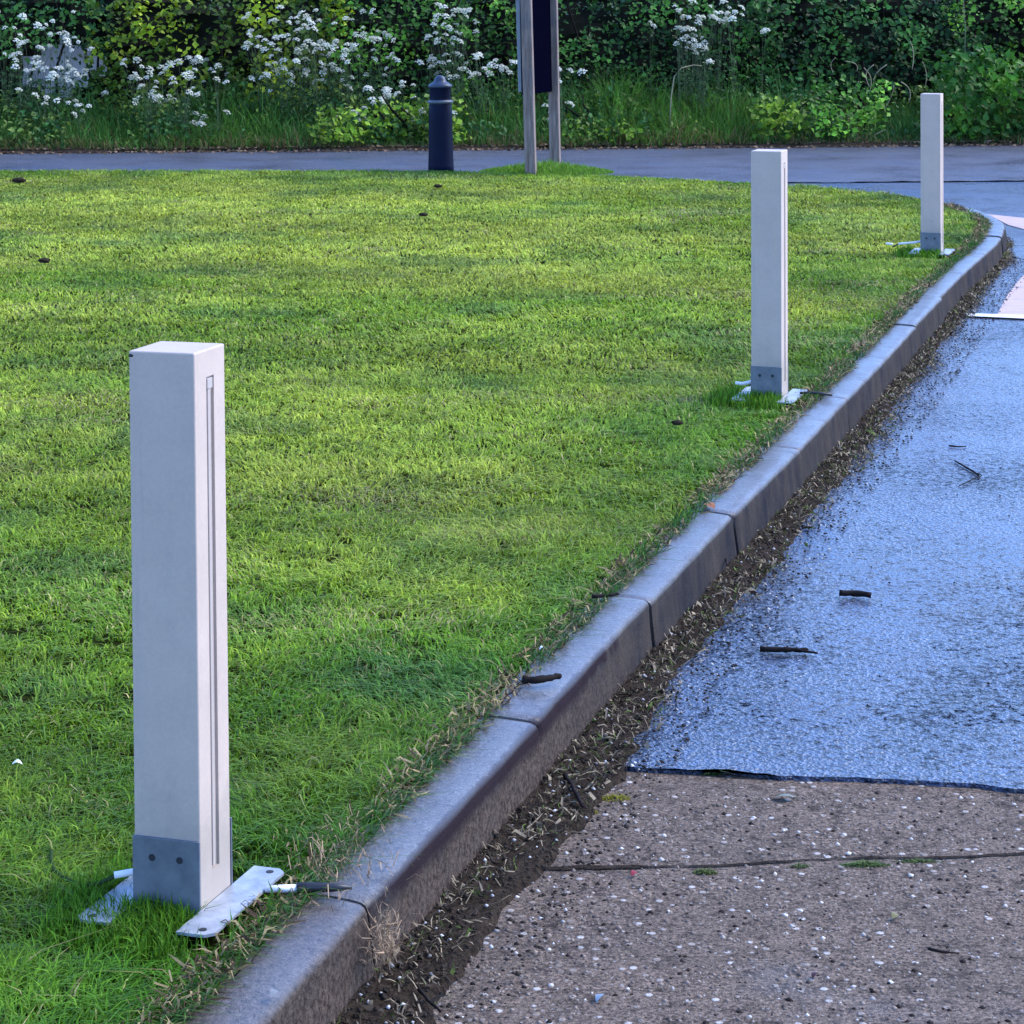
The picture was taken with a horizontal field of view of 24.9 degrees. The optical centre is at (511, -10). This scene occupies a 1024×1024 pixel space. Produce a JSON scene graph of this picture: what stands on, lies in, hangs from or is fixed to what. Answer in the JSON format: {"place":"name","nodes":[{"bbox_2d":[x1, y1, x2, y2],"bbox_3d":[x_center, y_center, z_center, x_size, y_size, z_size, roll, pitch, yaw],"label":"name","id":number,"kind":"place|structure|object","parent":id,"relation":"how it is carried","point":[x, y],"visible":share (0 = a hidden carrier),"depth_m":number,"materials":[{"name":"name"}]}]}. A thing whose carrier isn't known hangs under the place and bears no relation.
{"place":"outdoors","nodes":[
{"label":"outdoors","id":0,"kind":"place"},
{"bbox_2d":[0,167,994,1023],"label":"lawn","id":1,"kind":"structure","parent":0,"point":[104,641],"depth_m":7.38,"materials":[{"name":"plant"}]},
{"bbox_2d":[78,341,283,937],"bbox_3d":[-0.507,0.964,3.544,0.225,0.839,0.270,-1,0,18],"label":"light bollard","id":2,"kind":"object","parent":1,"relation":"on","point":[182,842],"visible":1,"depth_m":3.50,"materials":[{"name":"metal"}]},
{"bbox_2d":[49,849,132,886],"bbox_3d":[-0.666,1.363,3.616,0.263,0.043,0.072,0,0,42],"label":"cable","id":3,"kind":"object","parent":2,"relation":"attached to","point":[122,873],"visible":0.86,"depth_m":3.55,"materials":[{"name":"white plastic"}]},
{"bbox_2d":[516,0,560,174],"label":"sign","id":4,"kind":"object","parent":1,"relation":"on","point":[537,45],"visible":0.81,"depth_m":17.90,"materials":[{"name":"silver metal"}]},
{"bbox_2d":[480,158,613,176],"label":"grass","id":5,"kind":"structure","parent":1,"relation":"on","point":[549,167],"depth_m":17.82,"materials":[{"name":"green plant"}]},
{"bbox_2d":[104,201,993,1023],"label":"dry grass edge","id":6,"kind":"object","parent":1,"relation":"on","point":[512,687],"visible":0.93,"depth_m":4.59,"materials":[{"name":"plant"}]},
{"bbox_2d":[592,592,618,598],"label":"twig","id":7,"kind":"object","parent":1,"relation":"on","point":[603,595],"visible":1,"depth_m":5.26,"materials":[{"name":"brown wood"}]},
{"bbox_2d":[732,149,807,403],"bbox_3d":[0.879,0.964,7.924,0.215,0.839,0.270,0,0,19],"label":"light bollard","id":8,"kind":"object","parent":1,"relation":"on","point":[769,286],"visible":0.98,"depth_m":7.88,"materials":[{"name":"grey metal"}]},
{"bbox_2d":[908,93,954,254],"bbox_3d":[2.224,0.964,12.288,0.215,0.839,0.270,0,0,19],"label":"light bollard","id":9,"kind":"object","parent":1,"relation":"on","point":[932,234],"visible":1,"depth_m":12.24,"materials":[{"name":"grey metal"}]},
{"bbox_2d":[0,60,1023,153],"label":"verge bank","id":10,"kind":"structure","parent":0,"point":[763,145],"depth_m":22.11,"materials":[{"name":"green plant"}]},
{"bbox_2d":[0,12,38,124],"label":"cow parsley","id":11,"kind":"object","parent":10,"relation":"on","point":[5,80],"visible":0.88,"depth_m":22.30,"materials":[{"name":"white plant"}]},
{"bbox_2d":[0,38,51,126],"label":"cow parsley","id":12,"kind":"object","parent":10,"relation":"on","point":[20,78],"visible":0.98,"depth_m":22.14,"materials":[{"name":"white plant"}]},
{"bbox_2d":[9,10,75,121],"bbox_3d":[-4.550,0.824,22.309,0.688,1.277,0.362,0,0,0],"label":"cow parsley","id":13,"kind":"object","parent":10,"relation":"on","point":[15,64],"visible":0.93,"depth_m":22.29,"materials":[{"name":"white plant"}]},
{"bbox_2d":[25,92,68,138],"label":"cow parsley","id":14,"kind":"object","parent":10,"relation":"on","point":[37,95],"visible":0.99,"depth_m":21.99,"materials":[{"name":"white plant"}]},
{"bbox_2d":[29,32,80,131],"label":"cow parsley","id":15,"kind":"object","parent":10,"relation":"on","point":[55,74],"visible":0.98,"depth_m":22.19,"materials":[{"name":"white plant"}]},
{"bbox_2d":[0,0,120,115],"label":"hedge shrub","id":16,"kind":"object","parent":10,"relation":"on","point":[42,12],"visible":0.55,"depth_m":23.16,"materials":[{"name":"green plant"}]},
{"bbox_2d":[38,19,85,116],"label":"cow parsley","id":17,"kind":"object","parent":10,"relation":"on","point":[68,42],"visible":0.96,"depth_m":22.41,"materials":[{"name":"white plant"}]},
{"bbox_2d":[22,35,106,96],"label":"wall","id":18,"kind":"structure","parent":10,"relation":"on","point":[49,64],"depth_m":23.90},
{"bbox_2d":[43,37,100,126],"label":"cow parsley","id":19,"kind":"object","parent":10,"relation":"on","point":[70,70],"visible":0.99,"depth_m":22.30,"materials":[{"name":"white plant"}]},
{"bbox_2d":[65,99,96,130],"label":"cow parsley","id":20,"kind":"object","parent":10,"relation":"on","point":[77,104],"visible":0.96,"depth_m":22.05,"materials":[{"name":"white plant"}]},
{"bbox_2d":[114,57,150,123],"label":"cow parsley","id":21,"kind":"object","parent":10,"relation":"on","point":[130,76],"visible":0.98,"depth_m":22.40,"materials":[{"name":"white plant"}]},
{"bbox_2d":[122,61,176,139],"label":"cow parsley","id":22,"kind":"object","parent":10,"relation":"on","point":[152,96],"visible":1,"depth_m":22.04,"materials":[{"name":"white plant"}]},
{"bbox_2d":[135,65,193,127],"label":"cow parsley","id":23,"kind":"object","parent":10,"relation":"on","point":[160,73],"visible":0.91,"depth_m":22.32,"materials":[{"name":"white plant"}]},
{"bbox_2d":[155,55,212,136],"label":"cow parsley","id":24,"kind":"object","parent":10,"relation":"on","point":[185,116],"visible":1,"depth_m":22.03,"materials":[{"name":"white plant"}]},
{"bbox_2d":[183,111,212,134],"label":"cow parsley","id":25,"kind":"object","parent":10,"relation":"on","point":[199,123],"visible":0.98,"depth_m":22.09,"materials":[{"name":"white plant"}]},
{"bbox_2d":[181,55,228,120],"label":"cow parsley","id":26,"kind":"object","parent":10,"relation":"on","point":[195,60],"visible":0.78,"depth_m":22.66,"materials":[{"name":"white plant"}]},
{"bbox_2d":[83,0,354,130],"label":"hedge shrub","id":27,"kind":"object","parent":10,"relation":"on","point":[154,34],"visible":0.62,"depth_m":23.06,"materials":[{"name":"green plant"}]},
{"bbox_2d":[197,63,242,139],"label":"cow parsley","id":28,"kind":"object","parent":10,"relation":"on","point":[217,115],"visible":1,"depth_m":21.97,"materials":[{"name":"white plant"}]},
{"bbox_2d":[238,12,290,117],"bbox_3d":[-2.399,0.832,22.455,0.584,1.262,0.325,0,0,0],"label":"cow parsley","id":29,"kind":"object","parent":10,"relation":"on","point":[258,45],"visible":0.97,"depth_m":22.45,"materials":[{"name":"white plant"}]},
{"bbox_2d":[249,61,292,127],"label":"cow parsley","id":30,"kind":"object","parent":10,"relation":"on","point":[266,74],"visible":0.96,"depth_m":22.45,"materials":[{"name":"white plant"}]},
{"bbox_2d":[260,5,308,122],"bbox_3d":[-2.199,0.799,22.460,0.491,1.327,0.307,0,0,0],"label":"cow parsley","id":31,"kind":"object","parent":10,"relation":"on","point":[295,60],"visible":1,"depth_m":22.43,"materials":[{"name":"white plant"}]},
{"bbox_2d":[259,47,314,123],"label":"cow parsley","id":32,"kind":"object","parent":10,"relation":"on","point":[299,50],"visible":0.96,"depth_m":22.50,"materials":[{"name":"white plant"}]},
{"bbox_2d":[274,10,336,124],"bbox_3d":[-2.007,0.825,22.497,0.616,1.275,0.312,0,0,0],"label":"cow parsley","id":33,"kind":"object","parent":10,"relation":"on","point":[298,29],"visible":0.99,"depth_m":22.51,"materials":[{"name":"white plant"}]},
{"bbox_2d":[288,48,327,115],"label":"cow parsley","id":34,"kind":"object","parent":10,"relation":"on","point":[307,79],"visible":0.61,"depth_m":22.87,"materials":[{"name":"white plant"}]},
{"bbox_2d":[293,8,340,122],"bbox_3d":[-1.891,0.816,22.483,0.486,1.292,0.319,0,0,0],"label":"cow parsley","id":35,"kind":"object","parent":10,"relation":"on","point":[314,65],"visible":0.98,"depth_m":22.48,"materials":[{"name":"white plant"}]},
{"bbox_2d":[307,63,344,114],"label":"cow parsley","id":36,"kind":"object","parent":10,"relation":"on","point":[340,69],"visible":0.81,"depth_m":22.85,"materials":[{"name":"white plant"}]},
{"bbox_2d":[295,37,366,115],"bbox_3d":[-1.770,0.956,22.777,0.726,1.012,0.300,0,0,0],"label":"cow parsley","id":37,"kind":"object","parent":10,"relation":"on","point":[326,45],"visible":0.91,"depth_m":22.77,"materials":[{"name":"white plant"}]},
{"bbox_2d":[319,39,362,121],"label":"cow parsley","id":38,"kind":"object","parent":10,"relation":"on","point":[344,63],"visible":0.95,"depth_m":22.67,"materials":[{"name":"white plant"}]},
{"bbox_2d":[340,8,377,113],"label":"cow parsley","id":39,"kind":"object","parent":10,"relation":"on","point":[362,35],"visible":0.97,"depth_m":22.84,"materials":[{"name":"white plant"}]},
{"bbox_2d":[348,29,393,113],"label":"cow parsley","id":40,"kind":"object","parent":10,"relation":"on","point":[376,60],"visible":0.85,"depth_m":22.92,"materials":[{"name":"white plant"}]},
{"bbox_2d":[351,85,398,133],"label":"cow parsley","id":41,"kind":"object","parent":10,"relation":"on","point":[395,94],"visible":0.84,"depth_m":22.39,"materials":[{"name":"white plant"}]},
{"bbox_2d":[366,81,405,126],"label":"cow parsley","id":42,"kind":"object","parent":10,"relation":"on","point":[383,89],"visible":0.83,"depth_m":22.38,"materials":[{"name":"white plant"}]},
{"bbox_2d":[307,87,471,143],"bbox_3d":[-1.151,1.197,22.479,1.557,0.560,1.523,0,0,0],"label":"bush","id":43,"kind":"object","parent":10,"relation":"on","point":[457,138],"visible":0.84,"depth_m":22.08,"materials":[{"name":"green plant"}]},
{"bbox_2d":[363,36,415,112],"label":"cow parsley","id":44,"kind":"object","parent":10,"relation":"on","point":[383,74],"visible":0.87,"depth_m":22.79,"materials":[{"name":"white plant"}]},
{"bbox_2d":[379,80,426,131],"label":"cow parsley","id":45,"kind":"object","parent":10,"relation":"on","point":[382,100],"visible":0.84,"depth_m":22.32,"materials":[{"name":"white plant"}]},
{"bbox_2d":[412,19,449,112],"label":"cow parsley","id":46,"kind":"object","parent":10,"relation":"on","point":[430,57],"visible":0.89,"depth_m":23.00,"materials":[{"name":"white plant"}]},
{"bbox_2d":[306,0,561,113],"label":"hedge shrub","id":47,"kind":"object","parent":10,"relation":"on","point":[407,24],"visible":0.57,"depth_m":23.61,"materials":[{"name":"green plant"}]},
{"bbox_2d":[419,34,466,117],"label":"cow parsley","id":48,"kind":"object","parent":10,"relation":"on","point":[454,37],"visible":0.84,"depth_m":23.06,"materials":[{"name":"white plant"}]},
{"bbox_2d":[430,2,472,116],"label":"cow parsley","id":49,"kind":"object","parent":10,"relation":"on","point":[439,14],"visible":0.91,"depth_m":22.91,"materials":[{"name":"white plant"}]},
{"bbox_2d":[426,7,485,115],"bbox_3d":[-0.547,0.810,22.723,0.585,1.304,0.312,0,0,0],"label":"cow parsley","id":50,"kind":"object","parent":10,"relation":"on","point":[462,69],"visible":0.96,"depth_m":22.74,"materials":[{"name":"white plant"}]},
{"bbox_2d":[445,60,483,121],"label":"cow parsley","id":51,"kind":"object","parent":10,"relation":"on","point":[450,76],"visible":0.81,"depth_m":22.94,"materials":[{"name":"white plant"}]},
{"bbox_2d":[453,19,495,109],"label":"cow parsley","id":52,"kind":"object","parent":10,"relation":"on","point":[475,22],"visible":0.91,"depth_m":23.06,"materials":[{"name":"white plant"}]},
{"bbox_2d":[462,52,509,123],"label":"cow parsley","id":53,"kind":"object","parent":10,"relation":"on","point":[476,55],"visible":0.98,"depth_m":22.70,"materials":[{"name":"white plant"}]},
{"bbox_2d":[470,58,522,119],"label":"cow parsley","id":54,"kind":"object","parent":10,"relation":"on","point":[502,66],"visible":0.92,"depth_m":22.88,"materials":[{"name":"white plant"}]},
{"bbox_2d":[0,64,1023,147],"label":"verge herbs","id":55,"kind":"object","parent":10,"relation":"on","point":[167,130],"visible":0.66,"depth_m":22.49,"materials":[{"name":"green plant"}]},
{"bbox_2d":[544,67,580,140],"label":"cow parsley","id":56,"kind":"object","parent":10,"relation":"on","point":[570,102],"visible":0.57,"depth_m":22.39,"materials":[{"name":"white plant"}]},
{"bbox_2d":[542,95,642,141],"bbox_3d":[0.770,1.250,22.423,0.970,0.458,1.070,0,0,0],"label":"bush","id":57,"kind":"object","parent":10,"relation":"on","point":[569,133],"visible":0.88,"depth_m":22.18,"materials":[{"name":"green plant"}]},
{"bbox_2d":[522,0,785,113],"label":"hedge shrub","id":58,"kind":"object","parent":10,"relation":"on","point":[600,34],"visible":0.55,"depth_m":23.88,"materials":[{"name":"green plant"}]},
{"bbox_2d":[655,4,703,111],"bbox_3d":[1.661,0.798,22.995,0.477,1.328,0.276,0,0,15],"label":"cow parsley","id":59,"kind":"object","parent":10,"relation":"on","point":[678,60],"visible":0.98,"depth_m":22.99,"materials":[{"name":"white plant"}]},
{"bbox_2d":[669,25,714,114],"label":"cow parsley","id":60,"kind":"object","parent":10,"relation":"on","point":[686,28],"visible":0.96,"depth_m":23.13,"materials":[{"name":"white plant"}]},
{"bbox_2d":[674,33,719,117],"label":"cow parsley","id":61,"kind":"object","parent":10,"relation":"on","point":[694,57],"visible":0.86,"depth_m":23.26,"materials":[{"name":"white plant"}]},
{"bbox_2d":[680,38,725,117],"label":"cow parsley","id":62,"kind":"object","parent":10,"relation":"on","point":[709,62],"visible":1,"depth_m":22.96,"materials":[{"name":"white plant"}]},
{"bbox_2d":[675,0,731,119],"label":"cow parsley","id":63,"kind":"object","parent":10,"relation":"on","point":[700,96],"visible":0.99,"depth_m":22.96,"materials":[{"name":"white plant"}]},
{"bbox_2d":[690,0,744,111],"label":"cow parsley","id":64,"kind":"object","parent":10,"relation":"on","point":[724,20],"visible":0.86,"depth_m":23.25,"materials":[{"name":"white plant"}]},
{"bbox_2d":[711,10,754,109],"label":"cow parsley","id":65,"kind":"object","parent":10,"relation":"on","point":[731,19],"visible":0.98,"depth_m":23.16,"materials":[{"name":"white plant"}]},
{"bbox_2d":[742,28,779,116],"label":"cow parsley","id":66,"kind":"object","parent":10,"relation":"on","point":[764,30],"visible":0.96,"depth_m":23.04,"materials":[{"name":"white plant"}]},
{"bbox_2d":[743,93,821,139],"bbox_3d":[2.612,1.238,23.139,0.796,0.482,1.670,0,0,0],"label":"bush","id":67,"kind":"object","parent":10,"relation":"on","point":[763,123],"visible":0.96,"depth_m":22.47,"materials":[{"name":"green plant"}]},
{"bbox_2d":[803,61,898,138],"bbox_3d":[3.313,1.088,22.888,0.907,0.773,1.115,0,0,0],"label":"bush","id":68,"kind":"object","parent":10,"relation":"on","point":[862,115],"visible":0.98,"depth_m":22.59,"materials":[{"name":"green plant"}]},
{"bbox_2d":[738,0,975,113],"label":"hedge shrub","id":69,"kind":"object","parent":10,"relation":"on","point":[815,38],"visible":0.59,"depth_m":23.91,"materials":[{"name":"green plant"}]},
{"bbox_2d":[830,41,926,134],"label":"dry stems","id":70,"kind":"object","parent":10,"relation":"on","point":[893,85],"visible":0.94,"depth_m":22.74,"materials":[{"name":"plant"}]},
{"bbox_2d":[918,91,972,136],"bbox_3d":[4.244,1.234,22.963,0.549,0.492,0.983,0,0,0],"label":"bush","id":71,"kind":"object","parent":10,"relation":"on","point":[949,129],"visible":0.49,"depth_m":22.77,"materials":[{"name":"green plant"}]},
{"bbox_2d":[922,43,1023,139],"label":"bush","id":72,"kind":"object","parent":10,"relation":"on","point":[1005,86],"visible":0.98,"depth_m":22.72,"materials":[{"name":"green plant"}]},
{"bbox_2d":[940,0,1023,106],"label":"hedge shrub","id":73,"kind":"object","parent":10,"relation":"on","point":[999,24],"visible":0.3,"depth_m":24.32,"materials":[{"name":"green plant"}]},
{"bbox_2d":[0,145,1023,182],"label":"lane","id":74,"kind":"structure","parent":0,"point":[968,163],"depth_m":20.49,"materials":[{"name":"grey asphalt"}]},
{"bbox_2d":[427,75,453,170],"bbox_3d":[-0.564,1.049,18.320,0.206,0.766,0.206,-1,0,0],"label":"round bollard","id":75,"kind":"object","parent":74,"relation":"on","point":[440,102],"visible":0.96,"depth_m":18.24,"materials":[{"name":"metal"}]},
{"bbox_2d":[0,139,1023,154],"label":"leaf litter","id":76,"kind":"object","parent":74,"relation":"on","point":[473,149],"visible":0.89,"depth_m":21.99,"materials":[{"name":"plant"}]},
{"bbox_2d":[432,771,1023,1023],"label":"concrete apron","id":77,"kind":"object","parent":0,"point":[942,994],"depth_m":3.81,"materials":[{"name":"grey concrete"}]},
{"bbox_2d":[602,792,629,801],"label":"moss","id":78,"kind":"object","parent":77,"relation":"on","point":[606,797],"visible":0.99,"depth_m":4.37,"materials":[{"name":"green plant"}]},
{"bbox_2d":[693,866,718,874],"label":"moss","id":79,"kind":"object","parent":77,"relation":"on","point":[704,871],"visible":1,"depth_m":4.00,"materials":[{"name":"green plant"}]},
{"bbox_2d":[543,852,1023,869],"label":"joint crack","id":80,"kind":"object","parent":77,"relation":"on","point":[619,866],"visible":0.99,"depth_m":4.03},
{"bbox_2d":[839,859,890,866],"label":"moss","id":81,"kind":"object","parent":77,"relation":"on","point":[867,864],"visible":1,"depth_m":4.03,"materials":[{"name":"green plant"}]},
{"bbox_2d":[892,857,942,862],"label":"moss","id":82,"kind":"object","parent":77,"relation":"on","point":[918,861],"visible":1,"depth_m":4.05,"materials":[{"name":"green plant"}]},
{"bbox_2d":[624,181,1023,793],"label":"road","id":83,"kind":"structure","parent":0,"point":[898,640],"depth_m":5.56,"materials":[{"name":"grey asphalt"}]},
{"bbox_2d":[333,242,1008,1023],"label":"gutter dirt","id":84,"kind":"structure","parent":83,"relation":"on","point":[409,992],"depth_m":4.14,"materials":[{"name":"brown soil"}]},
{"bbox_2d":[417,988,441,1012],"bbox_3d":[-0.123,1.498,3.444,0.007,0.007,0.085,0,0,-24],"label":"twig","id":85,"kind":"object","parent":84,"relation":"on","point":[422,993],"visible":1,"depth_m":3.44,"materials":[{"name":"black wood"}]},
{"bbox_2d":[562,772,584,808],"bbox_3d":[0.117,1.493,4.335,0.011,0.011,0.169,0,0,-10],"label":"twig","id":86,"kind":"object","parent":84,"relation":"on","point":[571,783],"visible":1,"depth_m":4.34,"materials":[{"name":"black wood"}]},
{"bbox_2d":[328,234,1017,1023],"bbox_3d":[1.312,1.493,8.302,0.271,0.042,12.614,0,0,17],"label":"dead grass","id":87,"kind":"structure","parent":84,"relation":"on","point":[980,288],"depth_m":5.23,"materials":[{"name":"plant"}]},
{"bbox_2d":[335,256,1023,1023],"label":"gravel","id":88,"kind":"structure","parent":83,"relation":"on","point":[505,844],"depth_m":4.79,"materials":[{"name":"gravel"}]},
{"bbox_2d":[760,646,817,653],"bbox_3d":[0.634,1.503,5.300,0.132,0.015,0.042,0,0,13],"label":"twig","id":89,"kind":"object","parent":83,"relation":"on","point":[786,649],"visible":1,"depth_m":5.29,"materials":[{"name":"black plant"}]},
{"bbox_2d":[839,589,871,597],"bbox_3d":[0.855,1.501,5.779,0.080,0.020,0.026,0,0,10],"label":"stick","id":90,"kind":"object","parent":83,"relation":"on","point":[855,593],"visible":1,"depth_m":5.77,"materials":[{"name":"brown wood"}]},
{"bbox_2d":[698,347,1020,751],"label":"road crumbs","id":91,"kind":"object","parent":83,"relation":"on","point":[920,609],"visible":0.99,"depth_m":5.15,"materials":[{"name":"gravel"}]},
{"bbox_2d":[964,313,1023,317],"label":"white line","id":92,"kind":"object","parent":83,"relation":"on","point":[1002,315],"visible":1,"depth_m":10.75,"materials":[{"name":"paint"}]},
{"bbox_2d":[988,214,1023,228],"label":"buff marking","id":93,"kind":"object","parent":83,"relation":"on","point":[1018,222],"visible":0.86,"depth_m":15.24,"materials":[{"name":"white paint"}]},
{"bbox_2d":[998,275,1023,314],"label":"buff marking","id":94,"kind":"object","parent":83,"relation":"on","point":[1014,303],"visible":1,"depth_m":11.27,"materials":[{"name":"white paint"}]},
{"label":"ground","id":95,"kind":"structure","parent":0,"visible":0},
{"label":"kerb bedding","id":96,"kind":"structure","parent":95,"relation":"on","visible":0},
{"bbox_2d":[180,207,1006,1023],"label":"kerb","id":97,"kind":"structure","parent":96,"relation":"on","point":[318,971],"depth_m":4.45,"materials":[{"name":"concrete"}]},
{"bbox_2d":[265,882,351,893],"bbox_3d":[-0.312,1.373,3.554,0.134,0.018,0.017,0,0,0],"label":"cable","id":98,"kind":"object","parent":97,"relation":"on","point":[316,887],"visible":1,"depth_m":3.55,"materials":[{"name":"plastic"}]},
{"bbox_2d":[273,798,420,974],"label":"dead grass","id":99,"kind":"structure","parent":97,"relation":"on","point":[388,935],"depth_m":3.54,"materials":[{"name":"plant"}]},
{"bbox_2d":[522,673,561,683],"bbox_3d":[0.061,1.370,4.624,0.090,0.018,0.027,0,0,-21],"label":"stick","id":100,"kind":"object","parent":97,"relation":"on","point":[538,679],"visible":1,"depth_m":4.61,"materials":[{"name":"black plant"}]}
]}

